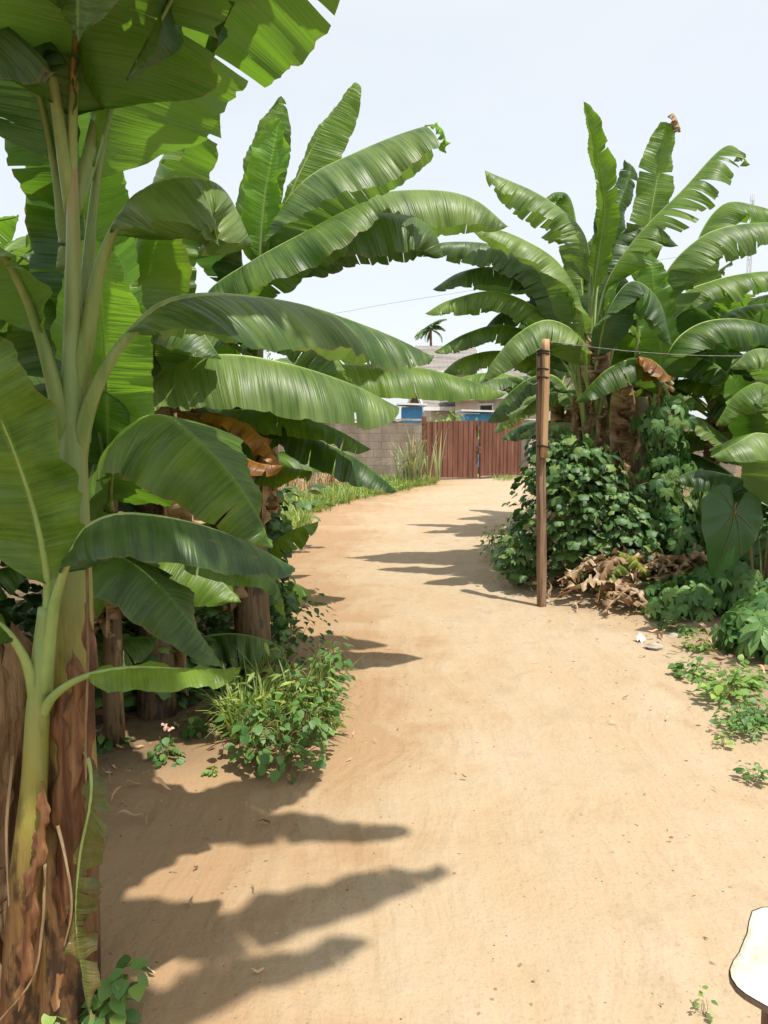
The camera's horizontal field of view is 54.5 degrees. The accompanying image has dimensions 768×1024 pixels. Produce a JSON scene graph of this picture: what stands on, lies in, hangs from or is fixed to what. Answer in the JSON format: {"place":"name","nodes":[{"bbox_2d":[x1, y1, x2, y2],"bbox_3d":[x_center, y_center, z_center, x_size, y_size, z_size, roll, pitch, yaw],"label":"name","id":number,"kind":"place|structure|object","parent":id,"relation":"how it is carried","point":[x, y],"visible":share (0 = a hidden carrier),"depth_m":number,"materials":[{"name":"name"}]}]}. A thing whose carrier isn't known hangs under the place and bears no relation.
{"place":"outdoors","nodes":[
{"label":"outdoors","id":0,"kind":"place"},
{"bbox_2d":[0,465,767,911],"bbox_3d":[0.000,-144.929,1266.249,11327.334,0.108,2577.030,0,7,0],"label":"ground","id":1,"kind":"structure","parent":0,"point":[134,843],"depth_m":3.64,"materials":[{"name":"soil"}]},
{"bbox_2d":[0,567,26,600],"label":"banana plant","id":2,"kind":"object","parent":1,"relation":"on","point":[11,580],"visible":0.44,"depth_m":3.52,"materials":[{"name":"green plant"}]},
{"bbox_2d":[0,215,29,271],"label":"banana plant","id":3,"kind":"object","parent":1,"relation":"on","point":[8,227],"visible":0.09,"depth_m":3.76,"materials":[{"name":"green plant"}]},
{"bbox_2d":[0,621,32,996],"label":"banana stump","id":4,"kind":"object","parent":1,"relation":"on","point":[13,695],"visible":0.23,"depth_m":1.95,"materials":[{"name":"plant"}]},
{"bbox_2d":[0,234,32,338],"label":"banana plant","id":5,"kind":"object","parent":1,"relation":"on","point":[17,247],"visible":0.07,"depth_m":4.03,"materials":[{"name":"green plant"}]},
{"bbox_2d":[0,579,42,639],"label":"leafy bush","id":6,"kind":"object","parent":1,"relation":"on","point":[34,597],"visible":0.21,"depth_m":4.64,"materials":[{"name":"green plant"}]},
{"bbox_2d":[0,560,42,622],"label":"banana plant","id":7,"kind":"object","parent":1,"relation":"on","point":[3,564],"visible":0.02,"depth_m":4.52,"materials":[{"name":"green plant"}]},
{"bbox_2d":[0,598,156,667],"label":"banana plant","id":8,"kind":"object","parent":1,"relation":"on","point":[139,649],"visible":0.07,"depth_m":3.68,"materials":[{"name":"green plant"}]},
{"bbox_2d":[0,594,210,707],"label":"leafy bush","id":9,"kind":"object","parent":1,"relation":"on","point":[26,627],"visible":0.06,"depth_m":3.95,"materials":[{"name":"green plant"}]},
{"bbox_2d":[96,734,135,755],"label":"herb","id":10,"kind":"object","parent":1,"relation":"on","point":[108,743],"visible":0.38,"depth_m":3.53,"materials":[{"name":"green plant"}]},
{"bbox_2d":[0,238,251,411],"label":"banana plant","id":11,"kind":"object","parent":1,"relation":"on","point":[220,346],"visible":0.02,"depth_m":4.09,"materials":[{"name":"green plant"}]},
{"bbox_2d":[123,663,136,711],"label":"herb","id":12,"kind":"object","parent":1,"relation":"on","point":[128,698],"visible":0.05,"depth_m":3.97,"materials":[{"name":"green plant"}]},
{"bbox_2d":[5,112,285,746],"bbox_3d":[-0.924,-0.223,2.962,1.717,3.046,0.990,5,8,35],"label":"banana plant","id":13,"kind":"object","parent":1,"relation":"on","point":[199,471],"visible":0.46,"depth_m":2.71,"materials":[{"name":"green plant"}]},
{"bbox_2d":[0,337,294,1023],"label":"banana sucker","id":14,"kind":"object","parent":1,"relation":"on","point":[47,537],"visible":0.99,"depth_m":1.82,"materials":[{"name":"green plant"}]},
{"bbox_2d":[147,723,186,767],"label":"herb","id":15,"kind":"object","parent":1,"relation":"on","point":[166,741],"visible":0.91,"depth_m":3.44,"materials":[{"name":"green plant"}]},
{"bbox_2d":[130,636,226,709],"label":"herb","id":16,"kind":"object","parent":1,"relation":"on","point":[183,702],"visible":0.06,"depth_m":4.14,"materials":[{"name":"green plant"}]},
{"bbox_2d":[88,438,281,725],"bbox_3d":[-1.625,0.288,3.631,2.310,1.853,2.284,-4,8,-34],"label":"banana plant","id":17,"kind":"object","parent":1,"relation":"on","point":[209,593],"visible":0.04,"depth_m":3.37,"materials":[{"name":"green plant"}]},
{"bbox_2d":[95,524,284,667],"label":"banana plant","id":18,"kind":"object","parent":1,"relation":"on","point":[250,644],"visible":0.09,"depth_m":4.34,"materials":[{"name":"green plant"}]},
{"bbox_2d":[180,712,211,741],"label":"herb","id":19,"kind":"object","parent":1,"relation":"on","point":[189,731],"visible":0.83,"depth_m":3.69,"materials":[{"name":"green plant"}]},
{"bbox_2d":[0,0,433,1023],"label":"banana plant","id":20,"kind":"object","parent":1,"relation":"on","point":[142,82],"visible":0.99,"depth_m":1.89,"materials":[{"name":"green plant"}]},
{"bbox_2d":[122,467,311,631],"bbox_3d":[-1.593,0.164,4.572,2.371,1.884,2.376,0,7,0],"label":"banana plant","id":21,"kind":"object","parent":1,"relation":"on","point":[284,475],"visible":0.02,"depth_m":4.22,"materials":[{"name":"green plant"}]},
{"bbox_2d":[190,613,243,694],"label":"herb","id":22,"kind":"object","parent":1,"relation":"on","point":[221,629],"visible":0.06,"depth_m":4.47,"materials":[{"name":"green plant"}]},
{"bbox_2d":[194,521,318,634],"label":"banana plant","id":23,"kind":"object","parent":1,"relation":"on","point":[298,536],"visible":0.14,"depth_m":5.02,"materials":[{"name":"green plant"}]},
{"bbox_2d":[19,238,505,720],"bbox_3d":[-0.464,-0.316,3.989,2.524,2.996,1.122,-5,8,-36],"label":"banana plant","id":24,"kind":"object","parent":1,"relation":"on","point":[294,408],"visible":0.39,"depth_m":3.62,"materials":[{"name":"green plant"}]},
{"bbox_2d":[187,581,337,684],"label":"herb","id":25,"kind":"object","parent":1,"relation":"on","point":[281,620],"visible":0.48,"depth_m":4.74,"materials":[{"name":"green plant"}]},
{"bbox_2d":[186,640,366,745],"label":"grass tuft","id":26,"kind":"object","parent":1,"relation":"on","point":[237,697],"visible":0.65,"depth_m":3.83,"materials":[{"name":"plant"}]},
{"bbox_2d":[265,460,297,650],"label":"climbing vine","id":27,"kind":"object","parent":1,"relation":"on","point":[277,523],"visible":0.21,"depth_m":5.14,"materials":[{"name":"green plant"}]},
{"bbox_2d":[227,450,335,621],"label":"banana plant","id":28,"kind":"object","parent":1,"relation":"on","point":[285,459],"visible":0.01,"depth_m":5.98,"materials":[{"name":"green plant"}]},
{"bbox_2d":[271,484,334,520],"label":"leafy bush","id":29,"kind":"object","parent":1,"relation":"on","point":[288,492],"visible":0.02,"depth_m":9.62,"materials":[{"name":"green plant"}]},
{"bbox_2d":[277,472,348,498],"bbox_3d":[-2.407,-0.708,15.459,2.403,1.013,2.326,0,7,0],"label":"dry brush","id":30,"kind":"object","parent":1,"relation":"on","point":[303,485],"visible":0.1,"depth_m":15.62,"materials":[{"name":"plant"}]},
{"bbox_2d":[268,634,357,734],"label":"herb","id":31,"kind":"object","parent":1,"relation":"on","point":[335,658],"visible":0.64,"depth_m":3.89,"materials":[{"name":"green plant"}]},
{"bbox_2d":[276,358,350,423],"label":"banana plant","id":32,"kind":"object","parent":1,"relation":"on","point":[287,360],"visible":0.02,"depth_m":6.58,"materials":[{"name":"green plant"}]},
{"bbox_2d":[279,481,416,502],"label":"weed","id":33,"kind":"object","parent":1,"relation":"on","point":[353,488],"visible":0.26,"depth_m":16.61,"materials":[{"name":"green plant"}]},
{"bbox_2d":[278,419,421,481],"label":"block wall","id":34,"kind":"structure","parent":1,"relation":"on","point":[379,441],"depth_m":21.45,"materials":[{"name":"concrete"}]},
{"bbox_2d":[197,82,507,686],"bbox_3d":[-0.249,-0.623,4.139,1.945,3.570,1.170,0,7,0],"label":"banana plant","id":35,"kind":"object","parent":1,"relation":"on","point":[319,221],"visible":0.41,"depth_m":4.03,"materials":[{"name":"green plant"}]},
{"bbox_2d":[270,471,527,529],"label":"grass","id":36,"kind":"structure","parent":1,"relation":"on","point":[298,516],"depth_m":15.50,"materials":[{"name":"plant"}]},
{"bbox_2d":[396,403,426,423],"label":"blue shed","id":37,"kind":"structure","parent":1,"relation":"on","point":[411,410],"depth_m":26.29,"materials":[{"name":"paint"}]},
{"bbox_2d":[379,423,448,485],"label":"cane clump","id":38,"kind":"object","parent":1,"relation":"on","point":[414,467],"visible":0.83,"depth_m":19.83,"materials":[{"name":"plant"}]},
{"bbox_2d":[414,319,446,345],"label":"palm tree","id":39,"kind":"object","parent":1,"relation":"on","point":[434,326],"visible":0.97,"depth_m":73.31,"materials":[{"name":"green plant"}]},
{"bbox_2d":[96,529,767,1004],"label":"leaf litter","id":40,"kind":"object","parent":1,"relation":"on","point":[592,589],"visible":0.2,"depth_m":5.63,"materials":[{"name":"plant"}]},
{"bbox_2d":[561,572,646,602],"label":"fallen leaf","id":41,"kind":"object","parent":40,"relation":"on","point":[590,580],"visible":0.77,"depth_m":6.44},
{"bbox_2d":[559,550,631,586],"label":"fallen leaf","id":42,"kind":"object","parent":41,"relation":"on","point":[578,571],"visible":0.65,"depth_m":6.64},
{"bbox_2d":[557,548,616,581],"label":"fallen leaf","id":43,"kind":"object","parent":42,"relation":"on","point":[589,559],"visible":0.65,"depth_m":6.68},
{"bbox_2d":[594,556,628,602],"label":"fallen leaf","id":44,"kind":"object","parent":40,"relation":"on","point":[606,566],"visible":0.91,"depth_m":6.46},
{"bbox_2d":[583,556,633,583],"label":"fallen leaf","id":45,"kind":"object","parent":44,"relation":"on","point":[595,567],"visible":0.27,"depth_m":6.68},
{"bbox_2d":[602,582,645,613],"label":"fallen leaf","id":46,"kind":"object","parent":40,"relation":"on","point":[608,604],"visible":0.91,"depth_m":6.28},
{"bbox_2d":[595,583,658,595],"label":"fallen leaf","id":47,"kind":"object","parent":46,"relation":"on","point":[633,586],"visible":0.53,"depth_m":6.40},
{"bbox_2d":[604,591,647,607],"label":"fallen leaf","id":48,"kind":"object","parent":40,"relation":"on","point":[614,594],"visible":0.94,"depth_m":6.28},
{"bbox_2d":[413,346,482,377],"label":"house","id":49,"kind":"structure","parent":1,"relation":"on","point":[441,362],"depth_m":41.79,"materials":[{"name":"paint"}]},
{"bbox_2d":[421,416,521,478],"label":"metal gate","id":50,"kind":"structure","parent":1,"relation":"on","point":[498,455],"depth_m":22.33,"materials":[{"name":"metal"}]},
{"bbox_2d":[440,368,574,458],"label":"house","id":51,"kind":"structure","parent":1,"relation":"on","point":[472,404],"depth_m":31.71,"materials":[{"name":"paint"}]},
{"bbox_2d":[478,403,494,413],"bbox_3d":[4.322,-4.045,31.483,0.597,1.080,1.070,0,7,0],"label":"window","id":52,"kind":"structure","parent":51,"relation":"in","point":[485,406],"depth_m":31.46,"materials":[{"name":"white paint"}]},
{"bbox_2d":[476,522,555,579],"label":"creeping bush","id":53,"kind":"object","parent":1,"relation":"on","point":[501,531],"visible":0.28,"depth_m":8.74,"materials":[{"name":"green plant"}]},
{"bbox_2d":[462,324,573,531],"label":"banana plant","id":54,"kind":"object","parent":1,"relation":"on","point":[508,383],"visible":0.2,"depth_m":10.77,"materials":[{"name":"green plant"}]},
{"bbox_2d":[521,419,535,475],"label":"gate pillar","id":55,"kind":"structure","parent":1,"relation":"on","point":[524,441],"depth_m":23.65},
{"bbox_2d":[501,376,574,517],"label":"banana plant","id":56,"kind":"object","parent":1,"relation":"on","point":[513,434],"visible":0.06,"depth_m":12.61,"materials":[{"name":"green plant"}]},
{"bbox_2d":[526,339,550,606],"bbox_3d":[1.361,-0.240,6.505,0.236,2.482,0.156,-5,8,-37],"label":"wooden pole","id":57,"kind":"object","parent":1,"relation":"on","point":[543,369],"visible":0.99,"depth_m":6.50,"materials":[{"name":"brown wood"}]},
{"bbox_2d":[550,341,743,355],"bbox_3d":[3.090,-1.471,6.723,3.499,0.129,0.076,-1,7,-11],"label":"fence wire","id":58,"kind":"object","parent":57,"relation":"attached to","point":[635,351],"visible":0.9,"depth_m":6.60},
{"bbox_2d":[489,423,672,593],"bbox_3d":[1.940,-0.011,7.152,1.793,1.670,1.235,0,7,0],"label":"leafy bush","id":59,"kind":"object","parent":1,"relation":"on","point":[567,472],"visible":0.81,"depth_m":6.94,"materials":[{"name":"green plant"}]},
{"bbox_2d":[424,101,749,554],"bbox_3d":[1.885,-1.573,7.452,3.038,4.692,1.706,0,7,0],"label":"banana plant","id":60,"kind":"object","parent":1,"relation":"on","point":[574,299],"visible":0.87,"depth_m":7.23,"materials":[{"name":"green plant"}]},
{"bbox_2d":[520,378,695,542],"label":"banana plant","id":61,"kind":"object","parent":1,"relation":"on","point":[564,426],"visible":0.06,"depth_m":8.98,"materials":[{"name":"green plant"}]},
{"bbox_2d":[519,358,707,517],"bbox_3d":[3.227,-1.199,10.493,2.570,3.230,2.484,0,7,0],"label":"banana plant","id":62,"kind":"object","parent":1,"relation":"on","point":[530,408],"visible":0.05,"depth_m":10.53,"materials":[{"name":"green plant"}]},
{"bbox_2d":[616,569,649,586],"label":"fallen leaf","id":63,"kind":"object","parent":1,"relation":"on","point":[633,577],"visible":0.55,"depth_m":6.51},
{"bbox_2d":[595,562,634,597],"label":"fallen leaf","id":64,"kind":"object","parent":63,"relation":"on","point":[621,568],"visible":0.56,"depth_m":6.51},
{"bbox_2d":[617,551,651,575],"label":"fallen leaf","id":65,"kind":"object","parent":64,"relation":"on","point":[634,562],"visible":0.99,"depth_m":6.54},
{"bbox_2d":[610,546,658,577],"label":"fallen leaf","id":66,"kind":"object","parent":63,"relation":"on","point":[639,553],"visible":0.28,"depth_m":6.76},
{"bbox_2d":[644,642,663,650],"bbox_3d":[1.950,0.964,5.378,0.128,0.055,0.106,-3,7,-22],"label":"stone","id":67,"kind":"object","parent":1,"relation":"on","point":[655,646],"visible":1,"depth_m":5.34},
{"bbox_2d":[553,262,767,447],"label":"banana plant","id":68,"kind":"object","parent":1,"relation":"on","point":[716,375],"visible":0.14,"depth_m":8.19,"materials":[{"name":"green plant"}]},
{"bbox_2d":[652,618,677,631],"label":"weed","id":69,"kind":"object","parent":1,"relation":"on","point":[660,622],"visible":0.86,"depth_m":5.85,"materials":[{"name":"green plant"}]},
{"bbox_2d":[628,393,703,573],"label":"cassava plant","id":70,"kind":"object","parent":1,"relation":"on","point":[664,461],"visible":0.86,"depth_m":6.89,"materials":[{"name":"green plant"}]},
{"bbox_2d":[606,428,735,472],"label":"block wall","id":71,"kind":"structure","parent":1,"relation":"on","point":[730,468],"depth_m":25.32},
{"bbox_2d":[575,113,767,545],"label":"banana plant","id":72,"kind":"object","parent":1,"relation":"on","point":[692,270],"visible":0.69,"depth_m":7.50,"materials":[{"name":"green plant"}]},
{"bbox_2d":[666,621,705,636],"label":"weed","id":73,"kind":"object","parent":1,"relation":"on","point":[687,632],"visible":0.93,"depth_m":5.67,"materials":[{"name":"green plant"}]},
{"bbox_2d":[606,305,767,546],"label":"banana plant","id":74,"kind":"object","parent":1,"relation":"on","point":[691,316],"visible":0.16,"depth_m":8.07,"materials":[{"name":"green plant"}]},
{"bbox_2d":[636,564,758,624],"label":"cassava plant","id":75,"kind":"object","parent":1,"relation":"on","point":[698,593],"visible":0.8,"depth_m":6.05,"materials":[{"name":"green plant"}]},
{"bbox_2d":[631,562,671,579],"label":"fallen leaf","id":76,"kind":"object","parent":75,"relation":"on","point":[661,566],"visible":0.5,"depth_m":6.65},
{"bbox_2d":[675,554,707,572],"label":"fallen leaf","id":77,"kind":"object","parent":76,"relation":"on","point":[686,560],"visible":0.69,"depth_m":6.74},
{"bbox_2d":[664,542,707,567],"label":"fallen leaf","id":78,"kind":"object","parent":77,"relation":"on","point":[703,556],"visible":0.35,"depth_m":6.78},
{"bbox_2d":[636,560,675,579],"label":"fallen leaf","id":79,"kind":"object","parent":75,"relation":"on","point":[651,565],"visible":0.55,"depth_m":6.63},
{"bbox_2d":[639,552,686,572],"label":"fallen leaf","id":80,"kind":"object","parent":75,"relation":"on","point":[671,563],"visible":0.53,"depth_m":6.69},
{"bbox_2d":[652,555,698,567],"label":"fallen leaf","id":81,"kind":"object","parent":80,"relation":"on","point":[675,558],"visible":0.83,"depth_m":6.71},
{"bbox_2d":[646,572,684,580],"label":"fallen leaf","id":82,"kind":"object","parent":75,"relation":"on","point":[661,576],"visible":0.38,"depth_m":6.60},
{"bbox_2d":[680,637,719,652],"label":"weed","id":83,"kind":"object","parent":1,"relation":"on","point":[700,647],"visible":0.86,"depth_m":5.27,"materials":[{"name":"green plant"}]},
{"bbox_2d":[670,358,767,452],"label":"banana plant","id":84,"kind":"object","parent":1,"relation":"on","point":[706,391],"visible":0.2,"depth_m":8.07,"materials":[{"name":"green plant"}]},
{"bbox_2d":[673,348,767,582],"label":"banana plant","id":85,"kind":"object","parent":1,"relation":"on","point":[744,416],"visible":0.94,"depth_m":5.73,"materials":[{"name":"green plant"}]},
{"bbox_2d":[682,413,764,521],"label":"banana plant","id":86,"kind":"object","parent":1,"relation":"on","point":[704,431],"visible":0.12,"depth_m":7.56,"materials":[{"name":"green plant"}]},
{"bbox_2d":[679,291,767,382],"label":"banana plant","id":87,"kind":"object","parent":1,"relation":"on","point":[748,299],"visible":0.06,"depth_m":9.38,"materials":[{"name":"green plant"}]},
{"bbox_2d":[692,663,767,705],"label":"weed","id":88,"kind":"object","parent":1,"relation":"on","point":[715,687],"visible":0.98,"depth_m":4.30,"materials":[{"name":"green plant"}]},
{"bbox_2d":[701,484,767,589],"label":"taro plant","id":89,"kind":"object","parent":1,"relation":"on","point":[731,532],"visible":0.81,"depth_m":5.54,"materials":[{"name":"green plant"}]},
{"bbox_2d":[701,506,767,570],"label":"leafy bush","id":90,"kind":"object","parent":1,"relation":"on","point":[764,528],"visible":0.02,"depth_m":6.80,"materials":[{"name":"green plant"}]},
{"bbox_2d":[703,700,767,743],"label":"weed","id":91,"kind":"object","parent":1,"relation":"on","point":[748,721],"visible":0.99,"depth_m":3.89,"materials":[{"name":"green plant"}]},
{"bbox_2d":[708,586,767,663],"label":"cassava plant","id":92,"kind":"object","parent":1,"relation":"on","point":[744,628],"visible":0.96,"depth_m":5.08,"materials":[{"name":"green plant"}]},
{"bbox_2d":[719,552,767,613],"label":"cassava plant","id":93,"kind":"object","parent":1,"relation":"on","point":[745,578],"visible":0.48,"depth_m":5.84,"materials":[{"name":"green plant"}]},
{"bbox_2d":[722,654,767,689],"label":"weed","id":94,"kind":"object","parent":1,"relation":"on","point":[742,661],"visible":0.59,"depth_m":4.54,"materials":[{"name":"green plant"}]},
{"bbox_2d":[740,697,767,729],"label":"weed","id":95,"kind":"object","parent":1,"relation":"on","point":[760,712],"visible":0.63,"depth_m":4.03,"materials":[{"name":"green plant"}]},
{"bbox_2d":[0,0,767,422],"label":"sky","id":96,"kind":"structure","parent":0,"point":[507,83],"materials":[{"name":"white"}]},
{"bbox_2d":[95,474,767,1023],"bbox_3d":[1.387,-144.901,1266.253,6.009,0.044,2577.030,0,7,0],"label":"dirt path","id":97,"kind":"structure","parent":0,"point":[475,652],"depth_m":2.92,"materials":[{"name":"soil"}]},
{"bbox_2d":[41,1014,66,1023],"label":"herb","id":98,"kind":"object","parent":97,"relation":"on","point":[46,1019],"visible":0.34,"depth_m":1.97,"materials":[{"name":"green plant"}]},
{"bbox_2d":[77,955,153,1023],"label":"herb","id":99,"kind":"object","parent":97,"relation":"on","point":[119,989],"visible":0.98,"depth_m":1.99,"materials":[{"name":"green plant"}]},
{"bbox_2d":[214,696,341,782],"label":"herb","id":100,"kind":"object","parent":97,"relation":"on","point":[263,736],"visible":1,"depth_m":3.43,"materials":[{"name":"green plant"}]},
{"bbox_2d":[407,385,454,421],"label":"house","id":101,"kind":"structure","parent":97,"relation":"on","point":[431,408],"depth_m":34.28,"materials":[{"name":"paint"}]},
{"bbox_2d":[103,541,764,1023],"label":"soil crumbs","id":102,"kind":"object","parent":97,"relation":"on","point":[459,783],"visible":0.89,"depth_m":3.04,"materials":[{"name":"soil"}]},
{"bbox_2d":[429,407,478,473],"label":"leafy bush","id":103,"kind":"object","parent":97,"relation":"on","point":[450,419],"visible":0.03,"depth_m":24.63,"materials":[{"name":"green plant"}]},
{"bbox_2d":[667,656,722,683],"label":"weed","id":104,"kind":"object","parent":97,"relation":"on","point":[678,671],"visible":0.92,"depth_m":4.76,"materials":[{"name":"green plant"}]},
{"bbox_2d":[691,985,717,1021],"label":"weed","id":105,"kind":"object","parent":97,"relation":"on","point":[705,987],"visible":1,"depth_m":2.03,"materials":[{"name":"green plant"}]},
{"bbox_2d":[713,729,735,746],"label":"weed","id":106,"kind":"object","parent":97,"relation":"on","point":[730,743],"visible":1,"depth_m":3.74,"materials":[{"name":"green plant"}]},
{"bbox_2d":[728,907,767,1023],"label":"slab table","id":107,"kind":"object","parent":97,"relation":"on","point":[748,974],"visible":1,"depth_m":1.36,"materials":[{"name":"white wood"}]},
{"bbox_2d":[733,761,767,784],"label":"weed","id":108,"kind":"object","parent":97,"relation":"on","point":[739,770],"visible":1,"depth_m":3.36,"materials":[{"name":"green plant"}]},
{"bbox_2d":[455,409,494,466],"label":"blue shed","id":109,"kind":"structure","parent":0,"point":[479,417],"depth_m":26.31,"materials":[{"name":"paint"}]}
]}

